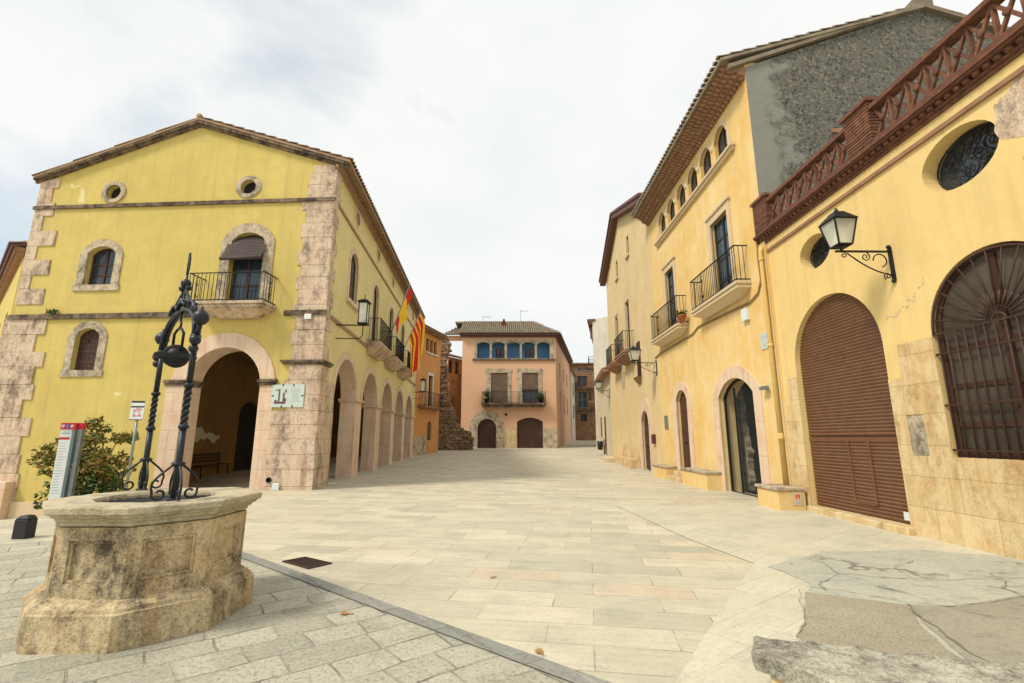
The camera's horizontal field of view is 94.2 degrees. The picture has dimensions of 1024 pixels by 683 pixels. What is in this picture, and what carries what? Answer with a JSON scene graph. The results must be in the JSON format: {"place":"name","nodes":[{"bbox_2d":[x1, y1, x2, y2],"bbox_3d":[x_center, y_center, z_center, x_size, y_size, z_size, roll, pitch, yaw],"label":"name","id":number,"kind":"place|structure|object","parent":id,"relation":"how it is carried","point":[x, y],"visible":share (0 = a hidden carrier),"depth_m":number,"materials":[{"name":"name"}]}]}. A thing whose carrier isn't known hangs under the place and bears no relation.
{"place":"outdoors","nodes":[
{"label":"outdoors","id":0,"kind":"place"},
{"bbox_2d":[0,541,573,682],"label":"rough pavement","id":1,"kind":"structure","parent":0,"point":[282,628],"depth_m":3.63,"materials":[{"name":"beige stone"}]},
{"bbox_2d":[17,253,261,654],"bbox_3d":[-3.389,0.799,4.726,1.637,3.624,1.639,0,-11,0],"label":"stone well","id":2,"kind":"object","parent":1,"relation":"on","point":[142,564],"visible":0.98,"depth_m":3.94,"materials":[{"name":"stone"}]},
{"bbox_2d":[153,312,196,367],"bbox_3d":[-3.480,-0.026,4.964,0.355,0.597,0.170,5,-13,-24],"label":"pulley","id":3,"kind":"object","parent":2,"relation":"hanging from","point":[173,355],"visible":0.97,"depth_m":4.89,"materials":[{"name":"black metal"}]},
{"bbox_2d":[242,552,611,682],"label":"stone band","id":4,"kind":"object","parent":1,"relation":"on","point":[550,667],"visible":0.86,"depth_m":4.02,"materials":[{"name":"grey stone"}]},
{"bbox_2d":[0,440,761,682],"bbox_3d":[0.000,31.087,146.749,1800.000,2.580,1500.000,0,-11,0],"label":"ground","id":5,"kind":"structure","parent":0,"point":[592,578],"depth_m":7.03,"materials":[{"name":"beige stone"}]},
{"bbox_2d":[0,240,27,335],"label":"yellow house","id":6,"kind":"structure","parent":5,"relation":"on","point":[12,262],"depth_m":20.81,"materials":[{"name":"paint"}]},
{"bbox_2d":[11,514,37,538],"bbox_3d":[-7.970,3.078,7.784,0.220,0.460,0.180,0,-11,0],"label":"bollard","id":7,"kind":"object","parent":5,"relation":"on","point":[25,526],"visible":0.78,"depth_m":7.72,"materials":[{"name":"black plastic"}]},
{"bbox_2d":[48,423,86,498],"bbox_3d":[-11.424,3.236,12.198,0.441,2.264,0.247,4,-12,-17],"label":"info totem","id":8,"kind":"object","parent":5,"relation":"on","point":[64,463],"visible":0.91,"depth_m":12.19,"materials":[{"name":"white metal"}]},
{"bbox_2d":[26,415,140,509],"bbox_3d":[-11.889,3.456,13.102,2.969,2.850,1.468,0,-11,0],"label":"bush","id":9,"kind":"object","parent":5,"relation":"on","point":[87,480],"visible":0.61,"depth_m":12.94,"materials":[{"name":"green plant"}]},
{"bbox_2d":[125,401,145,490],"bbox_3d":[-10.269,3.110,12.826,0.340,3.000,0.083,1,-12,-6],"label":"sign post","id":10,"kind":"object","parent":5,"relation":"on","point":[137,411],"visible":0.96,"depth_m":13.00,"materials":[{"name":"grey metal"}]},
{"bbox_2d":[189,452,230,478],"bbox_3d":[-12.896,5.251,20.318,0.533,0.983,2.400,1,-11,-4],"label":"wooden bench","id":11,"kind":"object","parent":5,"relation":"on","point":[207,457],"visible":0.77,"depth_m":20.34,"materials":[{"name":"brown wood"}]},
{"bbox_2d":[0,113,425,519],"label":"arcaded building","id":12,"kind":"structure","parent":5,"relation":"on","point":[276,238],"depth_m":16.88,"materials":[{"name":"yellow paint"}]},
{"bbox_2d":[45,308,59,313],"bbox_3d":[-16.046,-1.033,16.593,0.561,0.261,0.282,-3,-12,16],"label":"ledge plant","id":13,"kind":"object","parent":12,"relation":"on","point":[53,312],"visible":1,"depth_m":16.57,"materials":[{"name":"green plant"}]},
{"bbox_2d":[88,249,114,284],"bbox_3d":[-14.651,-2.662,17.167,1.060,1.440,0.058,-1,-11,3],"label":"window","id":14,"kind":"structure","parent":12,"relation":"in","point":[103,260],"depth_m":17.17,"materials":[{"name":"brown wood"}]},
{"bbox_2d":[233,403,256,470],"bbox_3d":[-13.541,4.794,24.151,0.157,3.400,2.200,1,-11,-4],"label":"gallery door","id":15,"kind":"structure","parent":12,"relation":"in","point":[248,413],"depth_m":24.17,"materials":[{"name":"black metal"}]},
{"bbox_2d":[229,235,262,299],"bbox_3d":[-9.271,-2.483,16.795,1.200,2.700,0.058,-1,-11,3],"label":"balcony door","id":16,"kind":"structure","parent":12,"relation":"in","point":[254,264],"depth_m":16.75,"materials":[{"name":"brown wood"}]},
{"bbox_2d":[272,483,279,489],"bbox_3d":[-7.414,4.551,14.931,0.220,0.212,0.060,-1,-11,3],"label":"junction box","id":17,"kind":"object","parent":12,"relation":"attached to","point":[275,486],"visible":1,"depth_m":14.90,"materials":[{"name":"white plastic"}]},
{"bbox_2d":[271,384,304,407],"bbox_3d":[-7.311,1.772,15.535,1.080,0.760,0.048,-1,-11,3],"label":"ceramic plaque","id":18,"kind":"object","parent":12,"relation":"attached to","point":[288,395],"visible":1,"depth_m":15.52,"materials":[{"name":"ceramic"}]},
{"bbox_2d":[304,314,311,318],"bbox_3d":[-6.864,-0.842,16.010,0.240,0.182,0.060,-1,-11,3],"label":"junction box","id":19,"kind":"object","parent":12,"relation":"attached to","point":[307,316],"visible":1,"depth_m":15.98,"materials":[{"name":"white plastic"}]},
{"bbox_2d":[349,256,355,301],"bbox_3d":[-6.635,-2.600,19.562,0.058,2.070,1.160,1,-11,-4],"label":"window","id":20,"kind":"structure","parent":12,"relation":"in","point":[353,266],"depth_m":19.87,"materials":[{"name":"brown wood"}]},
{"bbox_2d":[335,295,370,338],"bbox_3d":[-5.804,-0.919,17.480,1.182,1.704,0.468,0,-11,0],"label":"street lamp","id":21,"kind":"object","parent":12,"relation":"attached to","point":[363,311],"visible":1,"depth_m":17.37,"materials":[{"name":"black metal"}]},
{"bbox_2d":[371,288,376,340],"bbox_3d":[-6.903,-1.297,23.523,0.058,3.050,1.160,1,-11,-4],"label":"balcony door","id":22,"kind":"structure","parent":12,"relation":"in","point":[375,295],"depth_m":23.93,"materials":[{"name":"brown wood"}]},
{"bbox_2d":[390,283,411,335],"bbox_3d":[-5.809,-1.692,25.084,0.186,3.315,1.619,-5,-12,22],"label":"national flag","id":23,"kind":"object","parent":12,"relation":"attached to","point":[401,318],"visible":1,"depth_m":25.20,"materials":[{"name":"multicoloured fabric"}]},
{"bbox_2d":[404,309,424,376],"bbox_3d":[-6.003,0.166,29.303,0.149,4.802,1.817,-6,-13,27],"label":"striped flag","id":24,"kind":"object","parent":12,"relation":"hanging from","point":[416,337],"visible":1,"depth_m":29.49,"materials":[{"name":"multicoloured fabric"}]},
{"bbox_2d":[413,376,425,398],"bbox_3d":[-7.202,3.571,37.206,1.004,1.822,0.510,0,-11,0],"label":"street lamp","id":25,"kind":"object","parent":12,"relation":"attached to","point":[423,384],"visible":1,"depth_m":37.08,"materials":[{"name":"white glass"}]},
{"bbox_2d":[282,556,331,568],"bbox_3d":[-2.680,2.882,6.221,0.626,0.023,0.328,-8,-14,35],"label":"drain cover","id":26,"kind":"object","parent":5,"relation":"on","point":[305,562],"visible":1,"depth_m":6.18,"materials":[{"name":"brown metal"}]},
{"bbox_2d":[412,324,448,455],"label":"orange house","id":27,"kind":"structure","parent":5,"relation":"on","point":[427,408],"depth_m":40.80,"materials":[{"name":"paint"}]},
{"bbox_2d":[428,376,429,402],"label":"balcony door","id":28,"kind":"structure","parent":27,"relation":"in","point":[429,376],"depth_m":41.48,"materials":[{"name":"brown wood"}]},
{"bbox_2d":[448,353,461,426],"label":"brown house","id":29,"kind":"structure","parent":5,"relation":"on","point":[455,376],"depth_m":59.65,"materials":[{"name":"orange paint"}]},
{"bbox_2d":[455,362,457,373],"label":"window","id":30,"kind":"structure","parent":29,"relation":"in","point":[456,363],"depth_m":60.52,"materials":[{"name":"brown wood"}]},
{"bbox_2d":[438,338,473,449],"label":"ruined wall","id":31,"kind":"structure","parent":5,"relation":"on","point":[453,434],"depth_m":45.77,"materials":[{"name":"brown stone"}]},
{"bbox_2d":[443,310,572,447],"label":"pink house","id":32,"kind":"structure","parent":5,"relation":"on","point":[514,367],"depth_m":50.30,"materials":[{"name":"paint"}]},
{"bbox_2d":[477,419,495,447],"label":"door","id":33,"kind":"structure","parent":32,"relation":"in","point":[486,428],"depth_m":49.22,"materials":[{"name":"brown wood"}]},
{"bbox_2d":[482,390,492,402],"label":"potted plant","id":34,"kind":"object","parent":32,"relation":"on","point":[487,396],"visible":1,"depth_m":49.17,"materials":[{"name":"green plant"}]},
{"bbox_2d":[491,373,507,402],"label":"balcony door","id":35,"kind":"structure","parent":32,"relation":"in","point":[507,373],"depth_m":50.27,"materials":[{"name":"red wood"}]},
{"bbox_2d":[496,348,504,357],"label":"loggia door","id":36,"kind":"structure","parent":32,"relation":"in","point":[500,352],"depth_m":51.85,"materials":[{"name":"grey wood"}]},
{"bbox_2d":[525,348,534,357],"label":"loggia door","id":37,"kind":"structure","parent":32,"relation":"in","point":[529,352],"depth_m":51.85,"materials":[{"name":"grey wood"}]},
{"bbox_2d":[522,376,537,402],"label":"balcony door","id":38,"kind":"structure","parent":32,"relation":"in","point":[525,395],"depth_m":50.11,"materials":[{"name":"red wood"}]},
{"bbox_2d":[517,418,542,447],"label":"garage door","id":39,"kind":"structure","parent":32,"relation":"in","point":[529,430],"depth_m":49.22,"materials":[{"name":"brown wood"}]},
{"bbox_2d":[535,392,543,402],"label":"potted plant","id":40,"kind":"object","parent":32,"relation":"on","point":[539,396],"visible":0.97,"depth_m":49.23,"materials":[{"name":"green plant"}]},
{"bbox_2d":[534,647,543,654],"bbox_3d":[0.202,2.349,3.610,0.078,0.013,0.116,0,-11,0],"label":"dry leaf","id":41,"kind":"object","parent":5,"relation":"on","point":[539,650],"visible":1,"depth_m":3.62,"materials":[{"name":"orange plant"}]},
{"bbox_2d":[569,370,576,441],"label":"narrow white house","id":42,"kind":"structure","parent":5,"relation":"on","point":[572,374],"depth_m":70.42,"materials":[{"name":"paint"}]},
{"bbox_2d":[569,363,595,439],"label":"alley house","id":43,"kind":"structure","parent":5,"relation":"on","point":[585,421],"depth_m":76.51,"materials":[{"name":"brick"}]},
{"bbox_2d":[577,376,586,385],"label":"window","id":44,"kind":"structure","parent":43,"relation":"in","point":[580,379],"depth_m":77.48,"materials":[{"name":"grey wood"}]},
{"bbox_2d":[578,392,586,406],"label":"window","id":45,"kind":"structure","parent":43,"relation":"in","point":[582,396],"depth_m":76.90,"materials":[{"name":"grey glass"}]},
{"bbox_2d":[581,414,586,420],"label":"window","id":46,"kind":"structure","parent":43,"relation":"in","point":[583,416],"depth_m":76.30,"materials":[{"name":"grey wood"}]},
{"bbox_2d":[587,316,608,449],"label":"tall pale house","id":47,"kind":"structure","parent":5,"relation":"on","point":[598,330],"depth_m":47.77,"materials":[{"name":"white paint"}]},
{"bbox_2d":[597,439,604,453],"bbox_3d":[7.295,8.743,39.353,0.522,1.300,0.522,9,-15,-38],"label":"waste bin","id":48,"kind":"object","parent":5,"relation":"on","point":[600,446],"visible":0.94,"depth_m":39.21,"materials":[{"name":"black plastic"}]},
{"bbox_2d":[594,365,613,455],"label":"pale house","id":49,"kind":"structure","parent":5,"relation":"on","point":[605,416],"depth_m":37.42,"materials":[{"name":"paint"}]},
{"bbox_2d":[594,380,609,397],"bbox_3d":[6.560,3.438,34.659,1.086,1.404,0.560,-1,-12,6],"label":"street lamp","id":50,"kind":"object","parent":49,"relation":"attached to","point":[598,384],"visible":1,"depth_m":34.55,"materials":[{"name":"white glass"}]},
{"bbox_2d":[604,416,606,453],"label":"door","id":51,"kind":"structure","parent":49,"relation":"in","point":[605,416],"depth_m":37.96,"materials":[{"name":"red wood"}]},
{"bbox_2d":[600,456,614,461],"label":"stone platform","id":52,"kind":"structure","parent":5,"relation":"on","point":[607,458],"depth_m":30.81,"materials":[{"name":"beige stone"}]},
{"bbox_2d":[614,456,640,468],"bbox_3d":[6.542,6.946,27.218,0.465,0.600,5.100,0,-11,2],"label":"stone ledge","id":53,"kind":"object","parent":5,"relation":"on","point":[632,463],"visible":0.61,"depth_m":25.79,"materials":[{"name":"beige stone"}]},
{"bbox_2d":[599,193,663,471],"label":"tan gabled house","id":54,"kind":"structure","parent":5,"relation":"on","point":[626,277],"depth_m":26.66,"materials":[{"name":"paint"}]},
{"bbox_2d":[627,303,630,348],"bbox_3d":[6.896,-0.797,27.652,0.058,3.150,1.100,0,-11,2],"label":"balcony door","id":55,"kind":"structure","parent":54,"relation":"in","point":[628,303],"depth_m":28.15,"materials":[{"name":"brown wood"}]},
{"bbox_2d":[627,345,657,375],"bbox_3d":[5.935,0.853,21.657,1.287,1.404,0.563,0,-11,0],"label":"street lamp","id":56,"kind":"object","parent":54,"relation":"attached to","point":[633,352],"visible":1,"depth_m":21.55,"materials":[{"name":"black metal"}]},
{"bbox_2d":[644,413,650,468],"bbox_3d":[6.804,4.880,23.645,0.157,2.870,1.500,0,-11,2],"label":"door","id":57,"kind":"structure","parent":54,"relation":"in","point":[646,426],"depth_m":23.90,"materials":[{"name":"brown wood"}]},
{"bbox_2d":[651,434,655,443],"bbox_3d":[6.544,4.504,21.995,0.140,0.432,0.300,0,-11,2],"label":"letter box","id":58,"kind":"object","parent":54,"relation":"attached to","point":[653,438],"visible":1,"depth_m":21.88,"materials":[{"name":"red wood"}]},
{"bbox_2d":[652,464,677,478],"bbox_3d":[6.307,5.415,19.665,0.546,0.600,1.763,0,-11,0],"label":"stone bench","id":59,"kind":"object","parent":5,"relation":"on","point":[663,471],"visible":0.8,"depth_m":19.23,"materials":[{"name":"paint"}]},
{"bbox_2d":[667,471,681,482],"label":"stone step","id":60,"kind":"structure","parent":5,"relation":"on","point":[676,476],"depth_m":18.04,"materials":[{"name":"beige stone"}]},
{"bbox_2d":[680,468,722,489],"bbox_3d":[6.317,4.631,15.946,0.569,0.660,2.263,0,-11,0],"label":"stone bench","id":61,"kind":"object","parent":5,"relation":"on","point":[704,479],"visible":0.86,"depth_m":15.23,"materials":[{"name":"paint"}]},
{"bbox_2d":[755,484,806,509],"bbox_3d":[6.293,3.693,11.172,0.662,0.600,0.993,0,-11,0],"label":"stone bench","id":62,"kind":"object","parent":5,"relation":"on","point":[777,496],"visible":0.81,"depth_m":10.79,"materials":[{"name":"paint"}]},
{"bbox_2d":[792,492,802,504],"bbox_3d":[6.427,3.541,10.721,0.220,0.280,0.015,0,-11,0],"label":"notice","id":63,"kind":"object","parent":62,"relation":"attached to","point":[797,498],"visible":1,"depth_m":10.72,"materials":[{"name":"paper"}]},
{"bbox_2d":[631,0,1009,496],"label":"ochre house","id":64,"kind":"structure","parent":5,"relation":"on","point":[757,122],"depth_m":13.96,"materials":[{"name":"paint"}]},
{"bbox_2d":[662,214,665,231],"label":"loft window","id":65,"kind":"structure","parent":64,"relation":"in","point":[663,218],"depth_m":21.15,"materials":[{"name":"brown wood"}]},
{"bbox_2d":[664,415,668,428],"bbox_3d":[6.558,3.430,20.221,0.042,0.562,0.400,0,-11,0],"label":"meter cover","id":66,"kind":"object","parent":64,"relation":"attached to","point":[666,422],"visible":1,"depth_m":20.14,"materials":[{"name":"grey metal"}]},
{"bbox_2d":[668,269,675,324],"bbox_3d":[6.711,-1.679,19.651,0.059,2.700,1.050,0,-11,0],"label":"balcony door","id":67,"kind":"structure","parent":64,"relation":"in","point":[670,275],"depth_m":19.95,"materials":[{"name":"blue paint"}]},
{"bbox_2d":[670,201,674,219],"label":"loft window","id":68,"kind":"structure","parent":64,"relation":"in","point":[672,211],"depth_m":19.98,"materials":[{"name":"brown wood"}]},
{"bbox_2d":[673,310,687,322],"bbox_3d":[6.289,-0.974,17.729,0.506,0.493,0.492,0,-11,0],"label":"potted plant","id":69,"kind":"object","parent":64,"relation":"on","point":[681,315],"visible":1,"depth_m":17.65,"materials":[{"name":"orange plant"}]},
{"bbox_2d":[680,186,685,206],"bbox_3d":[6.741,-5.626,18.579,0.058,1.010,0.840,0,-11,0],"label":"loft window","id":70,"kind":"structure","parent":64,"relation":"in","point":[682,195],"depth_m":18.82,"materials":[{"name":"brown wood"}]},
{"bbox_2d":[680,392,690,467],"bbox_3d":[6.731,3.392,18.266,0.161,3.050,1.150,0,-11,0],"label":"door","id":71,"kind":"structure","parent":64,"relation":"in","point":[683,405],"depth_m":18.43,"materials":[{"name":"red wood"}]},
{"bbox_2d":[691,169,697,191],"bbox_3d":[6.747,-5.860,17.422,0.058,1.010,0.840,0,-11,0],"label":"loft window","id":72,"kind":"structure","parent":64,"relation":"in","point":[694,183],"depth_m":17.60,"materials":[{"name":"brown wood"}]},
{"bbox_2d":[704,149,710,175],"bbox_3d":[6.753,-6.095,16.266,0.058,1.010,0.840,0,-11,0],"label":"loft window","id":73,"kind":"structure","parent":64,"relation":"in","point":[707,160],"depth_m":16.45,"materials":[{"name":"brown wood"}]},
{"bbox_2d":[718,127,726,155],"bbox_3d":[6.760,-6.329,15.109,0.058,1.010,0.840,0,-11,0],"label":"loft window","id":74,"kind":"structure","parent":64,"relation":"in","point":[722,142],"depth_m":15.29,"materials":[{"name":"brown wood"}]},
{"bbox_2d":[714,214,731,289],"bbox_3d":[6.736,-2.679,14.971,0.059,2.600,1.220,0,-11,0],"label":"balcony door","id":75,"kind":"structure","parent":64,"relation":"in","point":[720,228],"depth_m":15.17,"materials":[{"name":"blue paint"}]},
{"bbox_2d":[741,307,749,321],"bbox_3d":[6.567,-0.759,13.398,0.102,0.352,0.300,0,-11,0],"label":"alarm box","id":76,"kind":"object","parent":64,"relation":"attached to","point":[745,314],"visible":1,"depth_m":13.29,"materials":[{"name":"white plastic"}]},
{"bbox_2d":[760,332,767,349],"bbox_3d":[6.610,-0.024,12.412,0.022,0.420,0.480,0,-11,0],"label":"street sign","id":77,"kind":"object","parent":64,"relation":"attached to","point":[763,340],"visible":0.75,"depth_m":12.47,"materials":[{"name":"tile"}]},
{"bbox_2d":[759,386,768,390],"bbox_3d":[6.530,1.210,12.284,0.180,0.110,0.280,0,-11,0],"label":"flood light","id":78,"kind":"object","parent":64,"relation":"attached to","point":[766,388],"visible":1,"depth_m":12.22,"materials":[{"name":"grey metal"}]},
{"bbox_2d":[750,0,1023,560],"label":"garage building","id":79,"kind":"structure","parent":5,"relation":"on","point":[904,399],"depth_m":7.88,"materials":[{"name":"beige paint"}]},
{"bbox_2d":[810,237,829,267],"bbox_3d":[7.007,-1.995,10.593,0.116,0.768,1.048,0,-11,-1],"label":"oval window","id":80,"kind":"structure","parent":79,"relation":"in","point":[820,253],"depth_m":10.80,"materials":[{"name":"black glass"}]},
{"bbox_2d":[818,208,896,282],"bbox_3d":[6.208,-1.730,8.508,1.113,1.421,0.456,0,-11,0],"label":"street lamp","id":81,"kind":"object","parent":79,"relation":"attached to","point":[837,228],"visible":1,"depth_m":8.44,"materials":[{"name":"black metal"}]},
{"bbox_2d":[937,122,998,189],"bbox_3d":[7.067,-2.804,7.257,0.116,0.928,1.248,0,-11,-1],"label":"oval window","id":82,"kind":"structure","parent":79,"relation":"in","point":[973,150],"depth_m":7.37,"materials":[{"name":"black glass"}]},
{"bbox_2d":[935,241,1023,459],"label":"arched window","id":83,"kind":"structure","parent":79,"relation":"in","point":[1008,252],"depth_m":6.92,"materials":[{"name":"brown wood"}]},
{"bbox_2d":[752,637,1023,682],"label":"stone slab","id":84,"kind":"structure","parent":5,"relation":"on","point":[779,660],"depth_m":2.78,"materials":[{"name":"beige stone"}]},
{"bbox_2d":[0,0,1022,362],"label":"sky","id":85,"kind":"structure","parent":0,"point":[494,145],"materials":[{"name":"white"}]},
{"bbox_2d":[618,506,1021,682],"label":"side pavement","id":86,"kind":"structure","parent":0,"point":[762,600],"depth_m":6.87,"materials":[{"name":"beige stone"}]},
{"bbox_2d":[796,589,805,636],"bbox_3d":[2.521,2.453,4.150,0.076,0.001,2.224,-7,-13,30],"label":"ground crack","id":87,"kind":"object","parent":86,"relation":"on","point":[804,615],"visible":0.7,"depth_m":4.30,"materials":[{"name":"grey concrete"}]},
{"bbox_2d":[767,549,1023,657],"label":"cement patch","id":88,"kind":"object","parent":86,"relation":"on","point":[911,585],"visible":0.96,"depth_m":5.61,"materials":[{"name":"grey concrete"}]},
{"bbox_2d":[798,592,958,657],"bbox_3d":[2.949,2.416,3.946,1.027,0.001,2.052,-6,-13,27],"label":"pebble patch","id":89,"kind":"object","parent":88,"relation":"on","point":[873,625],"visible":0.66,"depth_m":4.08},
{"bbox_2d":[788,570,1008,579],"bbox_3d":[4.981,2.737,5.550,3.531,0.001,0.302,-1,-11,4],"label":"ground crack","id":90,"kind":"object","parent":88,"relation":"on","point":[950,579],"visible":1,"depth_m":5.46,"materials":[{"name":"grey concrete"}]},
{"bbox_2d":[811,586,1017,605],"bbox_3d":[4.945,2.588,4.816,3.519,0.001,0.598,-1,-11,3],"label":"ground crack","id":91,"kind":"object","parent":88,"relation":"on","point":[927,603],"visible":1,"depth_m":4.75,"materials":[{"name":"grey concrete"}]},
{"bbox_2d":[912,595,1023,664],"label":"brown patch","id":92,"kind":"object","parent":88,"relation":"on","point":[988,631],"visible":0.9,"depth_m":4.08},
{"bbox_2d":[906,603,984,659],"bbox_3d":[3.563,2.387,3.825,0.111,0.001,1.766,-3,-12,16],"label":"ground crack","id":93,"kind":"object","parent":92,"relation":"on","point":[953,640],"visible":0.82,"depth_m":3.88,"materials":[{"name":"grey concrete"}]}
]}

